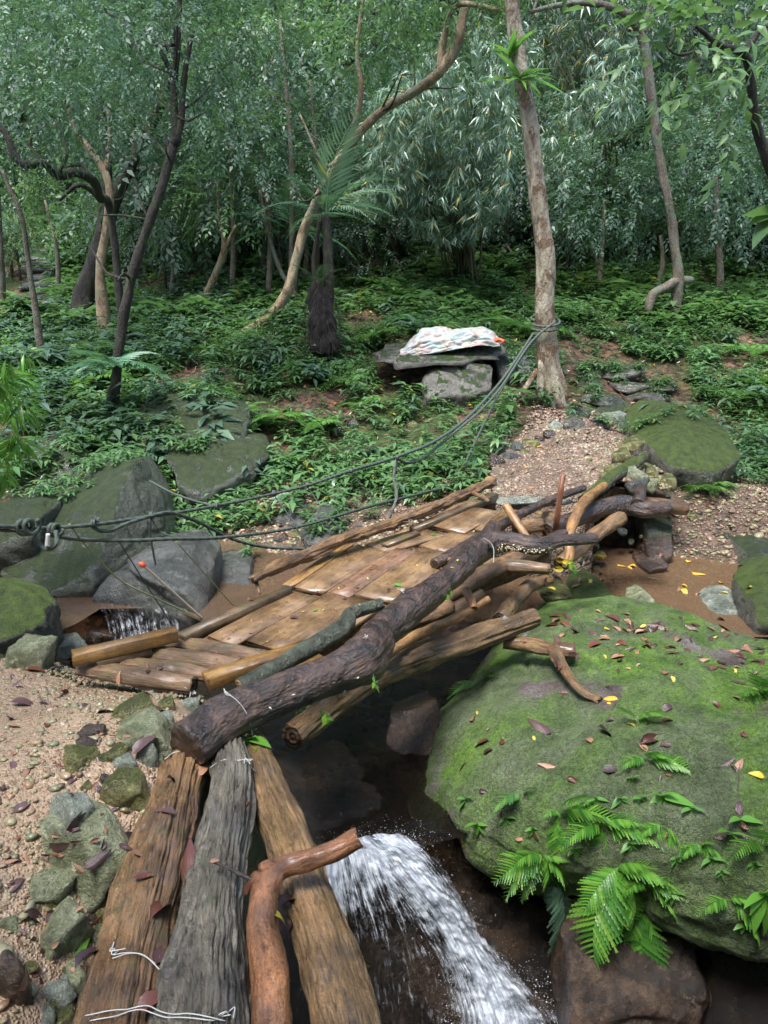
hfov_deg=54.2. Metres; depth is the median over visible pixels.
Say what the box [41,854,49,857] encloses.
fallen leaf
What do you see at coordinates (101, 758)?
stone
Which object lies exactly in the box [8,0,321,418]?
tree
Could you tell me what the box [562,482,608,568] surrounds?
curved branch
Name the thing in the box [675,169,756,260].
shrub
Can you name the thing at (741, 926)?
plant
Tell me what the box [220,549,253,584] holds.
rock
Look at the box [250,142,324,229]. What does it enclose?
shrub
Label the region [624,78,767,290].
tree
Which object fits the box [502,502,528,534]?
upright stub
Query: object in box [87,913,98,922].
stone
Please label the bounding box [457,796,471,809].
plant
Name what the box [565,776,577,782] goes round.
fallen leaf
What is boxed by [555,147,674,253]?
shrub
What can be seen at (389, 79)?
understorey tree
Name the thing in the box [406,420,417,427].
stone
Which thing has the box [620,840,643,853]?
plant
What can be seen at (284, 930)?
fallen leaf
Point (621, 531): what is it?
stone
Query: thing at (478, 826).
plant
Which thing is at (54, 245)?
sapling
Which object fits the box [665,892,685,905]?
plant
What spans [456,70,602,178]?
understorey tree
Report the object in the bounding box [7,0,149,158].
understorey tree
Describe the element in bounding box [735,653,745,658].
fallen leaf
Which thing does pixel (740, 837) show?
fallen leaf
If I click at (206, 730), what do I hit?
forked log
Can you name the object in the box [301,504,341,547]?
rock
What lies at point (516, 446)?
stone
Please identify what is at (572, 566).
creeper
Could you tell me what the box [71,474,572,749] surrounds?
footbridge
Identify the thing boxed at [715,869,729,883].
plant
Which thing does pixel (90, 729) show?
stone
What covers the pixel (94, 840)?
fallen leaf
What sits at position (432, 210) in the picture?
shrub
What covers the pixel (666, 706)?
fallen leaf
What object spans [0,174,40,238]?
understorey tree
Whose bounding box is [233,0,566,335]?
tree
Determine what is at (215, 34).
understorey tree
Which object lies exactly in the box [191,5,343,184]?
understorey tree
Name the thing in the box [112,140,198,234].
shrub
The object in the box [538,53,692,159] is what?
understorey tree
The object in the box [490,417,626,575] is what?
path landing
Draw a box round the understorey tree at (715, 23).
[651,0,767,137]
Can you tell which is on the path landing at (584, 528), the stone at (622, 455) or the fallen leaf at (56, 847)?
the stone at (622, 455)
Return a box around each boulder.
[1,456,179,610]
[21,441,94,488]
[127,529,222,622]
[167,432,271,514]
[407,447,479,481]
[421,362,491,409]
[425,595,767,962]
[624,400,740,491]
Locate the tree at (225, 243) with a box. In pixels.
[165,161,284,295]
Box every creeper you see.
[319,709,333,725]
[372,674,378,691]
[445,588,453,600]
[566,559,578,574]
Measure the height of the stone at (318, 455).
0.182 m
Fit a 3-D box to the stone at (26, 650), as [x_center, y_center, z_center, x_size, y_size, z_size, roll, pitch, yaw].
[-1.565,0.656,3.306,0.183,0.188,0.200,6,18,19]
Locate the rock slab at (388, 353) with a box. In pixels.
[372,341,507,369]
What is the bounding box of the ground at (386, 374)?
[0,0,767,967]
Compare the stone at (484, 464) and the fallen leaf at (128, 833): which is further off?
the stone at (484, 464)
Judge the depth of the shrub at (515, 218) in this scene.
13.66 m
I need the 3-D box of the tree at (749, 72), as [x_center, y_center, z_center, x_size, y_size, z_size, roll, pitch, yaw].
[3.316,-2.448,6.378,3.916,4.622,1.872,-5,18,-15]
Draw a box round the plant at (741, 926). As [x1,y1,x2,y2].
[733,922,748,933]
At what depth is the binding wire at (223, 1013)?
1.55 m
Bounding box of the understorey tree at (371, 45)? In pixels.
[329,0,444,144]
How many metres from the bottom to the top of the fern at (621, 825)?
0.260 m
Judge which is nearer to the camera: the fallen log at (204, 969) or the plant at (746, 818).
the fallen log at (204, 969)
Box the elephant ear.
[744,194,767,249]
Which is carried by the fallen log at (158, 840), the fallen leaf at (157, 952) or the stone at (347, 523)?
the fallen leaf at (157, 952)
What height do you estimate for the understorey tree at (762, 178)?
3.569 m
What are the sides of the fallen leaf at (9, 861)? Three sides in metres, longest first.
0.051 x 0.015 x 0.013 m
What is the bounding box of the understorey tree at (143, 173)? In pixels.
[98,134,201,218]
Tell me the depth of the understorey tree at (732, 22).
17.11 m
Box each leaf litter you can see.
[6,273,767,543]
[74,311,734,505]
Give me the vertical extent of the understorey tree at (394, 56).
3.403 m
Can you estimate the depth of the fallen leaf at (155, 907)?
1.85 m
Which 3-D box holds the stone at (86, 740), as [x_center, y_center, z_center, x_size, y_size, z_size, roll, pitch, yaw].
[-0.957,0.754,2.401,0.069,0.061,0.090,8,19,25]
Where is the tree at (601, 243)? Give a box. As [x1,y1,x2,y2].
[516,117,692,290]
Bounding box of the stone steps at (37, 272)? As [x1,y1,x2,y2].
[17,249,71,302]
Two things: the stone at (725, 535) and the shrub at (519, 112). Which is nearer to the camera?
the stone at (725, 535)
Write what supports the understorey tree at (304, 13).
on the ground at (386, 374)
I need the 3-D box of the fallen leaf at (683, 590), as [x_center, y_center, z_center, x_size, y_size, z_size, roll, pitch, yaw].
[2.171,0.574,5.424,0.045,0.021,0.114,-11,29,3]
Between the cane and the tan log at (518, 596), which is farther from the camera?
the tan log at (518, 596)
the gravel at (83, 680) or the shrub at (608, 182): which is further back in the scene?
the shrub at (608, 182)
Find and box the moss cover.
[422,596,767,877]
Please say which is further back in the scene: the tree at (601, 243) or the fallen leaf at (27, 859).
the tree at (601, 243)
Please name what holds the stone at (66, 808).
on the ground at (386, 374)
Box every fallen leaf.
[2,859,17,863]
[5,878,23,891]
[6,697,33,705]
[9,761,15,769]
[13,801,30,811]
[15,908,42,921]
[18,966,27,992]
[19,928,25,934]
[21,768,29,776]
[24,853,31,864]
[25,666,45,671]
[32,968,40,976]
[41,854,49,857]
[44,843,69,852]
[45,910,53,922]
[51,941,58,948]
[53,762,63,768]
[55,688,68,693]
[64,812,80,832]
[64,827,79,833]
[67,775,77,784]
[68,938,89,959]
[68,947,98,975]
[72,863,83,872]
[79,813,85,820]
[79,849,111,871]
[91,781,97,789]
[91,838,100,842]
[92,915,101,925]
[93,785,101,792]
[99,840,106,852]
[116,671,120,684]
[119,843,132,849]
[125,831,131,837]
[131,848,141,855]
[132,735,156,754]
[133,871,153,878]
[137,990,157,1008]
[145,901,170,923]
[152,945,166,966]
[156,807,179,813]
[181,838,195,886]
[195,762,208,775]
[210,858,219,862]
[244,878,253,894]
[275,910,285,925]
[278,894,295,908]
[280,921,291,937]
[475,737,490,746]
[477,788,487,793]
[526,717,553,734]
[537,763,555,768]
[550,611,565,615]
[553,566,564,571]
[553,635,560,641]
[560,621,569,625]
[563,613,571,619]
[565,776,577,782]
[568,652,577,656]
[588,631,598,635]
[588,641,601,646]
[594,554,604,558]
[598,764,617,772]
[599,724,611,736]
[604,696,617,703]
[605,615,619,621]
[611,654,623,657]
[616,639,626,644]
[627,620,633,628]
[638,743,647,751]
[640,733,658,742]
[647,623,665,629]
[648,622,659,631]
[659,742,671,746]
[662,703,673,711]
[680,588,687,593]
[685,624,697,629]
[712,701,720,707]
[713,834,723,839]
[719,758,734,766]
[734,833,747,839]
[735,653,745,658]
[735,759,742,769]
[735,801,742,817]
[737,820,750,832]
[749,771,763,777]
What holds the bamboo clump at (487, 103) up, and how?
on the ground at (386, 374)
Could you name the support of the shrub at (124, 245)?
on the ground at (386, 374)
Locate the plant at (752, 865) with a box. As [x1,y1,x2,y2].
[747,861,762,871]
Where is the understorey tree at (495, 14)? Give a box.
[420,0,554,43]
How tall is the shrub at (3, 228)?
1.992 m
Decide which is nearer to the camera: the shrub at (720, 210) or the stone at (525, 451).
the stone at (525, 451)
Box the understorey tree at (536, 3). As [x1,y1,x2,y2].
[464,0,659,104]
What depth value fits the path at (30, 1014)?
2.23 m
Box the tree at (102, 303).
[0,0,145,336]
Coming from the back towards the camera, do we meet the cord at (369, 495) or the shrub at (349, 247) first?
the shrub at (349, 247)
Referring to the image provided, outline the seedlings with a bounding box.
[6,261,767,432]
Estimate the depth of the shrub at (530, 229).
13.72 m
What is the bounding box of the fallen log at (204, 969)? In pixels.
[148,735,255,1023]
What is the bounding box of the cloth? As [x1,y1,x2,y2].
[399,326,504,355]
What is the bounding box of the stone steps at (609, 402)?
[574,363,676,413]
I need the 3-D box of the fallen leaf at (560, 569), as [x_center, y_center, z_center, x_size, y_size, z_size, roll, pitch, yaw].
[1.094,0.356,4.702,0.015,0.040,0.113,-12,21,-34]
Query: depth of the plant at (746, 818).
2.76 m
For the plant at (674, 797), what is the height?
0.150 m
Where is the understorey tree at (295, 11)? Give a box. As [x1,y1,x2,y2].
[187,0,338,103]
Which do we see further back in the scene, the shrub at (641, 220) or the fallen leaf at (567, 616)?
the shrub at (641, 220)
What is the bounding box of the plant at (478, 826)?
[465,822,487,835]
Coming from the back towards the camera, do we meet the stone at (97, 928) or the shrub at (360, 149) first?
the shrub at (360, 149)
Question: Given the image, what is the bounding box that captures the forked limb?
[246,827,362,1023]
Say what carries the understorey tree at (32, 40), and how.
on the ground at (386, 374)
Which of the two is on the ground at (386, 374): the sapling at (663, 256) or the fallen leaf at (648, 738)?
the sapling at (663, 256)
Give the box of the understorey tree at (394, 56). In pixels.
[367,4,494,159]
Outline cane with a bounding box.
[138,561,203,619]
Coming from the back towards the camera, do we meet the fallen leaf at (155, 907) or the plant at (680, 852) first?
the plant at (680, 852)
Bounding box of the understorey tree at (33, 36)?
[0,0,77,120]
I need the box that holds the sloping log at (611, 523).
[553,511,627,570]
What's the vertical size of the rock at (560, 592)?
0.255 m
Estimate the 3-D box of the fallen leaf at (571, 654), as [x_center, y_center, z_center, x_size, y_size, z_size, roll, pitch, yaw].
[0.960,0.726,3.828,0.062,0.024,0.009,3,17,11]
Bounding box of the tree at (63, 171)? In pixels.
[0,0,124,320]
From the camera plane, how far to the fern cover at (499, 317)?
10.38 m
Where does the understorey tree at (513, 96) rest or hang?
on the ground at (386, 374)
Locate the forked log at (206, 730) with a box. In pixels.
[170,520,597,764]
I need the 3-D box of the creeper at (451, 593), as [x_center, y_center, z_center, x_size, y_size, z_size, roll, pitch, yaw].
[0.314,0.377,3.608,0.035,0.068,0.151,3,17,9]
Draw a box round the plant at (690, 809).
[681,805,705,813]
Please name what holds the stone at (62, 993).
on the ground at (386, 374)
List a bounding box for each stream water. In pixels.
[54,541,320,628]
[69,624,466,851]
[467,548,767,636]
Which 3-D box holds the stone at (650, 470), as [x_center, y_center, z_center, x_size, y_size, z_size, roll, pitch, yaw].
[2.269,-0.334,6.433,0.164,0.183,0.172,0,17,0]
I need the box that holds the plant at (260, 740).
[243,735,270,747]
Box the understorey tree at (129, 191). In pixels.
[83,73,199,237]
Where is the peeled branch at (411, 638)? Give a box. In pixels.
[390,587,490,659]
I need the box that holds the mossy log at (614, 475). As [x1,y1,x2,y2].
[578,452,648,501]
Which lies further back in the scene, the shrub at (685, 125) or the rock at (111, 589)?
the shrub at (685, 125)
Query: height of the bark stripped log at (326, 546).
0.148 m
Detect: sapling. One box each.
[0,133,129,295]
[108,176,220,296]
[126,5,315,293]
[167,57,342,294]
[209,0,352,298]
[220,164,380,278]
[222,0,392,277]
[605,189,727,285]
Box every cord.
[68,523,201,620]
[119,543,171,623]
[152,519,174,536]
[176,541,233,605]
[219,507,334,534]
[274,496,305,548]
[307,487,343,531]
[351,473,385,518]
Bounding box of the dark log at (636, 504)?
[542,484,672,535]
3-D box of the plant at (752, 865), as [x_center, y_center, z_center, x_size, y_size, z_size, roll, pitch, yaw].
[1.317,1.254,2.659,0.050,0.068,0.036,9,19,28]
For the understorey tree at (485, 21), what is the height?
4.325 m
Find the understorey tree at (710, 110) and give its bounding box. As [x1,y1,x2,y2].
[619,28,767,235]
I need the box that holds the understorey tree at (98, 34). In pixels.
[58,1,152,80]
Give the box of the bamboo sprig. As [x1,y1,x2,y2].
[0,334,50,499]
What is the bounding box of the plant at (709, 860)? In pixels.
[701,856,725,866]
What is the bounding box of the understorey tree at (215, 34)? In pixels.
[80,0,311,102]
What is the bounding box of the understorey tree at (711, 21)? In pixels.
[569,0,753,175]
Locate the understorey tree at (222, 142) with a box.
[182,95,303,209]
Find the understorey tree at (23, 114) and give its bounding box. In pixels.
[0,2,98,206]
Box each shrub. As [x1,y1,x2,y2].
[0,157,52,221]
[0,190,43,276]
[1,199,47,281]
[3,215,41,280]
[5,202,44,252]
[25,184,59,230]
[26,98,138,179]
[32,117,80,170]
[38,152,93,192]
[39,167,126,256]
[50,203,95,248]
[71,175,152,259]
[79,182,171,243]
[108,208,160,268]
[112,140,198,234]
[112,146,225,259]
[116,185,179,265]
[116,201,205,297]
[156,174,254,287]
[156,179,210,255]
[157,158,284,278]
[167,197,217,273]
[171,161,237,252]
[182,0,257,49]
[184,173,295,270]
[187,193,271,290]
[195,166,288,252]
[196,132,288,261]
[197,164,302,265]
[213,182,322,276]
[216,93,328,178]
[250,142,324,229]
[273,103,366,188]
[273,166,368,267]
[277,102,361,193]
[279,156,350,212]
[282,154,362,251]
[298,153,424,259]
[299,119,406,257]
[306,204,387,280]
[308,71,394,177]
[308,161,387,251]
[327,121,456,284]
[329,175,388,239]
[340,107,391,170]
[342,68,449,154]
[350,205,444,276]
[371,136,461,258]
[402,168,454,221]
[442,124,553,251]
[442,128,527,247]
[458,113,524,161]
[467,150,556,243]
[475,168,557,274]
[477,132,602,253]
[485,171,556,256]
[486,146,579,251]
[503,92,555,135]
[510,160,580,238]
[526,199,596,263]
[534,203,601,279]
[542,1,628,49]
[544,123,635,214]
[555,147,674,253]
[558,92,628,166]
[567,164,641,241]
[570,157,682,261]
[575,157,672,253]
[575,185,629,230]
[584,170,693,270]
[597,135,756,250]
[610,142,701,256]
[611,144,713,256]
[611,182,665,251]
[614,70,765,234]
[615,79,698,176]
[634,107,767,244]
[639,92,731,188]
[641,26,737,139]
[649,189,707,261]
[669,160,761,264]
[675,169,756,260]
[678,120,734,167]
[679,148,755,218]
[687,139,767,254]
[689,28,767,205]
[699,200,764,263]
[722,158,767,262]
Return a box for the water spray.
[324,816,557,1023]
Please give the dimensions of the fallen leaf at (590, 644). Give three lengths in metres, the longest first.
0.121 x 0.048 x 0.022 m
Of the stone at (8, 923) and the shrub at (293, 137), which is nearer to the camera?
the stone at (8, 923)
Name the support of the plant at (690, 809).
on the boulder at (506, 705)
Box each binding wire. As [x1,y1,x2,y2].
[85,1005,235,1021]
[90,1009,217,1021]
[109,942,155,963]
[112,952,159,969]
[209,758,255,771]
[224,689,252,737]
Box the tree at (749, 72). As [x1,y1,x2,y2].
[562,0,767,206]
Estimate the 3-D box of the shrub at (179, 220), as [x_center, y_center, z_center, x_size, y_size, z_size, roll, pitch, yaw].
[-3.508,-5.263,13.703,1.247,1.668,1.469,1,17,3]
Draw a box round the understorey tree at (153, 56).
[45,0,262,124]
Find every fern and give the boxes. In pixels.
[53,426,132,452]
[56,349,167,381]
[251,408,317,431]
[293,415,344,435]
[447,672,499,699]
[488,787,537,818]
[493,849,566,902]
[538,794,615,861]
[544,880,571,953]
[560,812,663,853]
[566,860,677,969]
[614,707,679,722]
[616,751,690,774]
[618,907,673,968]
[619,877,686,922]
[635,822,680,849]
[676,841,721,861]
[677,481,738,498]
[696,895,759,945]
[724,828,767,864]
[736,671,767,706]
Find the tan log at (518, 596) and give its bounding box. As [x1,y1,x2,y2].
[492,574,553,618]
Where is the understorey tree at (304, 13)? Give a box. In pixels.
[236,0,342,66]
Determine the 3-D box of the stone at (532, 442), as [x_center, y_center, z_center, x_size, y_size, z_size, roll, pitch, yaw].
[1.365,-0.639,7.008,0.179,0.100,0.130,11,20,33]
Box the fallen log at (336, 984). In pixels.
[246,733,381,1023]
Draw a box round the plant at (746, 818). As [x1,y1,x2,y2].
[729,815,763,825]
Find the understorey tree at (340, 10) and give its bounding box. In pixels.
[288,0,439,53]
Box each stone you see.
[0,914,18,933]
[0,949,33,1005]
[3,633,57,669]
[25,960,39,973]
[29,865,76,903]
[29,918,36,925]
[40,799,128,913]
[40,895,93,960]
[42,979,77,1008]
[42,1003,55,1023]
[43,903,56,907]
[49,792,93,827]
[49,1002,57,1013]
[55,632,87,659]
[56,999,75,1023]
[60,972,69,981]
[62,744,99,773]
[65,960,87,996]
[76,735,98,746]
[77,723,106,736]
[79,779,91,790]
[84,626,115,642]
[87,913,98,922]
[92,923,101,945]
[94,907,104,922]
[98,752,112,763]
[98,773,108,783]
[99,766,149,807]
[100,890,108,906]
[104,742,128,760]
[111,690,155,718]
[113,752,138,767]
[115,706,173,756]
[124,736,135,751]
[130,790,150,810]
[135,742,157,767]
[157,695,175,710]
[158,753,163,764]
[161,710,174,724]
[180,697,199,711]
[245,530,255,537]
[273,536,278,541]
[279,533,288,541]
[290,529,300,536]
[311,448,326,461]
[331,421,345,437]
[342,521,350,526]
[347,419,357,429]
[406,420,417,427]
[480,413,488,421]
[480,462,490,470]
[488,454,504,466]
[492,447,507,455]
[499,439,509,447]
[502,452,521,458]
[510,441,523,450]
[519,448,530,453]
[522,438,539,446]
[535,435,544,441]
[542,430,555,438]
[548,420,562,429]
[563,416,584,429]
[565,403,590,417]
[590,420,610,428]
[595,550,606,557]
[597,411,626,422]
[599,471,608,477]
[603,462,623,471]
[611,421,623,428]
[611,447,632,462]
[617,435,645,453]
[617,527,626,535]
[619,466,649,483]
[622,477,647,494]
[628,539,634,544]
[631,449,651,464]
[639,463,658,477]
[646,478,659,493]
[660,473,676,490]
[686,512,696,520]
[722,532,730,538]
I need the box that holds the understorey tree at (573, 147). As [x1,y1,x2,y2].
[492,118,632,241]
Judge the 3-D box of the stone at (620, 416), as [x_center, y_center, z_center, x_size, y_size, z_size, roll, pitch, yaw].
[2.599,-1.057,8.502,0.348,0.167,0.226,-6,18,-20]
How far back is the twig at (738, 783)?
2.88 m
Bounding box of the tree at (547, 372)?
[504,0,568,407]
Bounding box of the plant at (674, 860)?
[670,856,683,867]
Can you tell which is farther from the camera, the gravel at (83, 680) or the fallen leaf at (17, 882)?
the gravel at (83, 680)
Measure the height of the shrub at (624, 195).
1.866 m
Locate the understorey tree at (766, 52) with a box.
[719,21,767,158]
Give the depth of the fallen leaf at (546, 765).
3.16 m
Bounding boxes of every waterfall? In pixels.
[325,849,396,913]
[358,836,539,1023]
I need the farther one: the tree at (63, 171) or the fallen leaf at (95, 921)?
the tree at (63, 171)
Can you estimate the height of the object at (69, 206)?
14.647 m
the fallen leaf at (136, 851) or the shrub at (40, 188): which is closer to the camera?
the fallen leaf at (136, 851)
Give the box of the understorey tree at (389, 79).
[351,39,462,223]
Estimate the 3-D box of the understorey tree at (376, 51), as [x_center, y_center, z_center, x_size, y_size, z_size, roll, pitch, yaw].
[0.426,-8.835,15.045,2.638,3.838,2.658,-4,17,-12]
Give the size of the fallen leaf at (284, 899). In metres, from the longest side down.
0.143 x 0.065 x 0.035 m
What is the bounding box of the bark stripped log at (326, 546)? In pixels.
[248,475,496,594]
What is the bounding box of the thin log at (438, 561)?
[430,485,586,568]
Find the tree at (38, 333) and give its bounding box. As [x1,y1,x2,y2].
[0,138,76,358]
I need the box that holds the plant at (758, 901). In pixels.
[744,889,767,936]
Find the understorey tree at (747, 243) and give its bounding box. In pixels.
[710,63,767,270]
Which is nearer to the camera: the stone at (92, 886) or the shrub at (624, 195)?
the stone at (92, 886)
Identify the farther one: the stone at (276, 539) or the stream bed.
the stone at (276, 539)
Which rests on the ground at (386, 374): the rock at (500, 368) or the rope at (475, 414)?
the rock at (500, 368)
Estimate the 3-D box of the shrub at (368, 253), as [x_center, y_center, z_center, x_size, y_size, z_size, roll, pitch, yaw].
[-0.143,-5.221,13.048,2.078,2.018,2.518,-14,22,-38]
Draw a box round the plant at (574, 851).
[567,846,584,860]
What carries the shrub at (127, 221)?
on the ground at (386, 374)
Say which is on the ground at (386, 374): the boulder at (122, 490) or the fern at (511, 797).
the boulder at (122, 490)
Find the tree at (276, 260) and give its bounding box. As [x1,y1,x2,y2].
[192,104,334,299]
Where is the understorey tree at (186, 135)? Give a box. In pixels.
[118,85,228,173]
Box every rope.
[0,315,560,550]
[0,335,539,542]
[88,511,308,549]
[149,480,225,505]
[149,519,155,564]
[387,459,398,518]
[398,322,554,463]
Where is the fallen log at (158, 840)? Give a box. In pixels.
[72,720,207,1023]
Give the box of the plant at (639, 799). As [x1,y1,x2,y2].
[632,795,648,803]
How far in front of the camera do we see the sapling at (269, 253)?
11.33 m
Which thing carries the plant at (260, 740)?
on the fallen log at (336, 984)
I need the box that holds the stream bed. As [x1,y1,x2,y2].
[243,644,557,1023]
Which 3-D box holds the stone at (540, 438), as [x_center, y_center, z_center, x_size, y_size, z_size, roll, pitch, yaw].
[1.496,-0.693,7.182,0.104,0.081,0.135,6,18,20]
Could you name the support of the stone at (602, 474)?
on the path landing at (584, 528)
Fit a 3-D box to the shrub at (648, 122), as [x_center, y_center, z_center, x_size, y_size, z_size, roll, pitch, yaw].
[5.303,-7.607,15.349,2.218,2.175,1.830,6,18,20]
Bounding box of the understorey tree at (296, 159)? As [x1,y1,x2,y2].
[245,89,342,256]
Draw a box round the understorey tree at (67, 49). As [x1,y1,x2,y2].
[32,0,189,111]
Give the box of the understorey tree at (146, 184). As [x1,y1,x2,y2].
[6,0,271,282]
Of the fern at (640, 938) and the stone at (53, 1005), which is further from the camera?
the fern at (640, 938)
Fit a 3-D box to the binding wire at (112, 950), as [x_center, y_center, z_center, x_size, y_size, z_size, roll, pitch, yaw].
[-0.576,1.019,1.725,0.102,0.048,0.038,0,17,0]
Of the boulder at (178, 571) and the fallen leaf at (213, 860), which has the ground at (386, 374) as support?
the boulder at (178, 571)
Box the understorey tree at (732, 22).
[626,0,767,100]
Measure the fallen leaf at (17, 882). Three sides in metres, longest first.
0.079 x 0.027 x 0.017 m
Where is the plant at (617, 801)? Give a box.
[611,796,629,808]
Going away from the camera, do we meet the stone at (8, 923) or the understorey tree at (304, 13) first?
the stone at (8, 923)
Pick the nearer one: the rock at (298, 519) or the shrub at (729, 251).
the rock at (298, 519)
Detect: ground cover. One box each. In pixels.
[0,107,767,331]
[0,266,767,534]
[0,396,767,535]
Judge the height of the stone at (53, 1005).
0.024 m
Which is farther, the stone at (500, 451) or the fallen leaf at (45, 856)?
the stone at (500, 451)
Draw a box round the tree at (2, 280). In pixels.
[0,0,85,314]
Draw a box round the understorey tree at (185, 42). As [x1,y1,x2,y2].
[127,0,237,176]
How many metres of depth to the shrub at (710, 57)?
16.19 m
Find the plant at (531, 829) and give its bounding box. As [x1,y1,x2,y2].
[525,827,537,835]
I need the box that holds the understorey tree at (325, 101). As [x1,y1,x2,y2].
[125,0,417,235]
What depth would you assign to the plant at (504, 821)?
3.10 m
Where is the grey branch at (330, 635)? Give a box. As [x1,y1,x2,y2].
[235,598,384,686]
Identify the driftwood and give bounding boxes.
[502,636,602,703]
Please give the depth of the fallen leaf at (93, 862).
1.99 m
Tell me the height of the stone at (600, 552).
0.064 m
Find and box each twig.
[213,861,250,880]
[736,763,740,802]
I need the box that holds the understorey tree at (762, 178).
[711,68,767,283]
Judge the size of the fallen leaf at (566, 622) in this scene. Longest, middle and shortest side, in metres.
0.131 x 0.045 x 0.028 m
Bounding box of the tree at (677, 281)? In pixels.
[529,0,723,326]
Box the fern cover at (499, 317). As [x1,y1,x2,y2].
[0,115,767,431]
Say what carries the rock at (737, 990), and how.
on the stream bed
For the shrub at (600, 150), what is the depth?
13.82 m
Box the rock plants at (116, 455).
[3,344,767,557]
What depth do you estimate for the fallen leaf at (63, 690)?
3.01 m
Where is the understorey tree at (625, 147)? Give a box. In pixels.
[594,64,679,177]
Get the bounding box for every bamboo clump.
[343,11,548,287]
[503,0,684,215]
[523,26,654,230]
[649,0,767,192]
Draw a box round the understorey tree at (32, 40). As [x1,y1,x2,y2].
[2,0,141,148]
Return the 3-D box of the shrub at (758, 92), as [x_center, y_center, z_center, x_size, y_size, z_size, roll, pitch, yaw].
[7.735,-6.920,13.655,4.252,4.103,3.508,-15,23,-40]
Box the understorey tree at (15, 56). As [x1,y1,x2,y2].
[0,11,34,104]
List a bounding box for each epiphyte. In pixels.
[477,52,562,106]
[486,28,537,57]
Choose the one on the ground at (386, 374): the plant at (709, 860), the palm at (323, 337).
the palm at (323, 337)
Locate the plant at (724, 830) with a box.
[717,828,751,844]
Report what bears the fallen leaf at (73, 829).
on the stone at (92, 886)
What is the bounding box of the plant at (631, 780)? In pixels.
[626,775,639,783]
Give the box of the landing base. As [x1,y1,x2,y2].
[483,419,670,510]
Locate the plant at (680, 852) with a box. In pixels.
[678,845,695,857]
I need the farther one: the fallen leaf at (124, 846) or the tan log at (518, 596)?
the tan log at (518, 596)
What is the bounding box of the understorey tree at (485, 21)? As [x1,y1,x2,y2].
[394,0,582,98]
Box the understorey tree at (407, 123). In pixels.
[362,75,480,160]
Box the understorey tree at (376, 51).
[339,0,458,143]
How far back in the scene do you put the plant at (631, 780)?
2.97 m
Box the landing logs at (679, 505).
[646,492,689,514]
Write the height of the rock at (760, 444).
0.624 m
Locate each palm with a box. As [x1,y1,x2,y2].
[196,114,342,285]
[221,173,368,298]
[252,112,398,355]
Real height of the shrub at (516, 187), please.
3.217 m
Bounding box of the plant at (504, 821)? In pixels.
[499,816,515,828]
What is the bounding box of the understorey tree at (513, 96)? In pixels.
[425,37,561,174]
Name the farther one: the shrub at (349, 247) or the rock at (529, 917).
the shrub at (349, 247)
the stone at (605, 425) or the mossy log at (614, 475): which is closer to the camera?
the mossy log at (614, 475)
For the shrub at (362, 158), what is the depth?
15.23 m
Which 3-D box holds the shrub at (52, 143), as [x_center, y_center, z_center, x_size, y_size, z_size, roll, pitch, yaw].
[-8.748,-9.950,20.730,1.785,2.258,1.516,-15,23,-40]
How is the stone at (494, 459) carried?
on the landing base
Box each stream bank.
[227,475,435,552]
[669,448,767,561]
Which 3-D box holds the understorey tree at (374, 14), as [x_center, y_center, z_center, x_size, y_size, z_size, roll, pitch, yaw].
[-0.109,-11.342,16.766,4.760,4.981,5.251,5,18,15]
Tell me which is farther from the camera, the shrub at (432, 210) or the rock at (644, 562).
the shrub at (432, 210)
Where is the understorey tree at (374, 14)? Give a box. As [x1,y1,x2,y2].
[322,0,478,108]
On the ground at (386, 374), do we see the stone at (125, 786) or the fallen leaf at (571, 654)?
the stone at (125, 786)
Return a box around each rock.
[0,493,61,576]
[0,577,63,654]
[92,564,196,631]
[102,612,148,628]
[125,389,253,464]
[189,350,215,364]
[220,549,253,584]
[274,500,307,524]
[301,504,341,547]
[302,740,399,858]
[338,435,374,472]
[345,851,453,965]
[386,691,439,754]
[448,881,551,941]
[493,354,535,385]
[537,574,571,602]
[550,895,709,1023]
[566,569,612,598]
[625,584,654,602]
[631,515,672,538]
[632,552,668,573]
[633,527,672,562]
[694,947,767,1023]
[698,585,737,614]
[729,533,767,562]
[731,556,767,639]
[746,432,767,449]
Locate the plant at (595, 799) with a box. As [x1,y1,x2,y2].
[585,797,608,804]
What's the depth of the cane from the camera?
3.55 m
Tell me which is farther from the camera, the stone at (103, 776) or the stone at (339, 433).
the stone at (339, 433)
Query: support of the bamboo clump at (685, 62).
on the ground at (386, 374)
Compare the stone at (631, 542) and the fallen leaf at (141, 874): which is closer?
the fallen leaf at (141, 874)
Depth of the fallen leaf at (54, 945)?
1.85 m
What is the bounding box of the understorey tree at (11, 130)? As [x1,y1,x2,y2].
[0,0,125,241]
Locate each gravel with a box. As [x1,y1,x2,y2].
[0,658,246,735]
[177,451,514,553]
[501,405,654,494]
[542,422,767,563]
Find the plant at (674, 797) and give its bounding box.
[648,790,695,807]
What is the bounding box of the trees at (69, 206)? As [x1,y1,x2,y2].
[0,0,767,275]
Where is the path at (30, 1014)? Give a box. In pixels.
[0,663,209,1023]
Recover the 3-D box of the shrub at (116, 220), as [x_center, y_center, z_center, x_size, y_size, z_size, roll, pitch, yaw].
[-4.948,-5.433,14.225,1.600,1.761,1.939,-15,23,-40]
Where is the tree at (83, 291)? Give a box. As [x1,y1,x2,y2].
[0,0,301,319]
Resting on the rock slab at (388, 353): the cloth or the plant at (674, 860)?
the cloth
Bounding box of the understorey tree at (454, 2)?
[392,0,547,33]

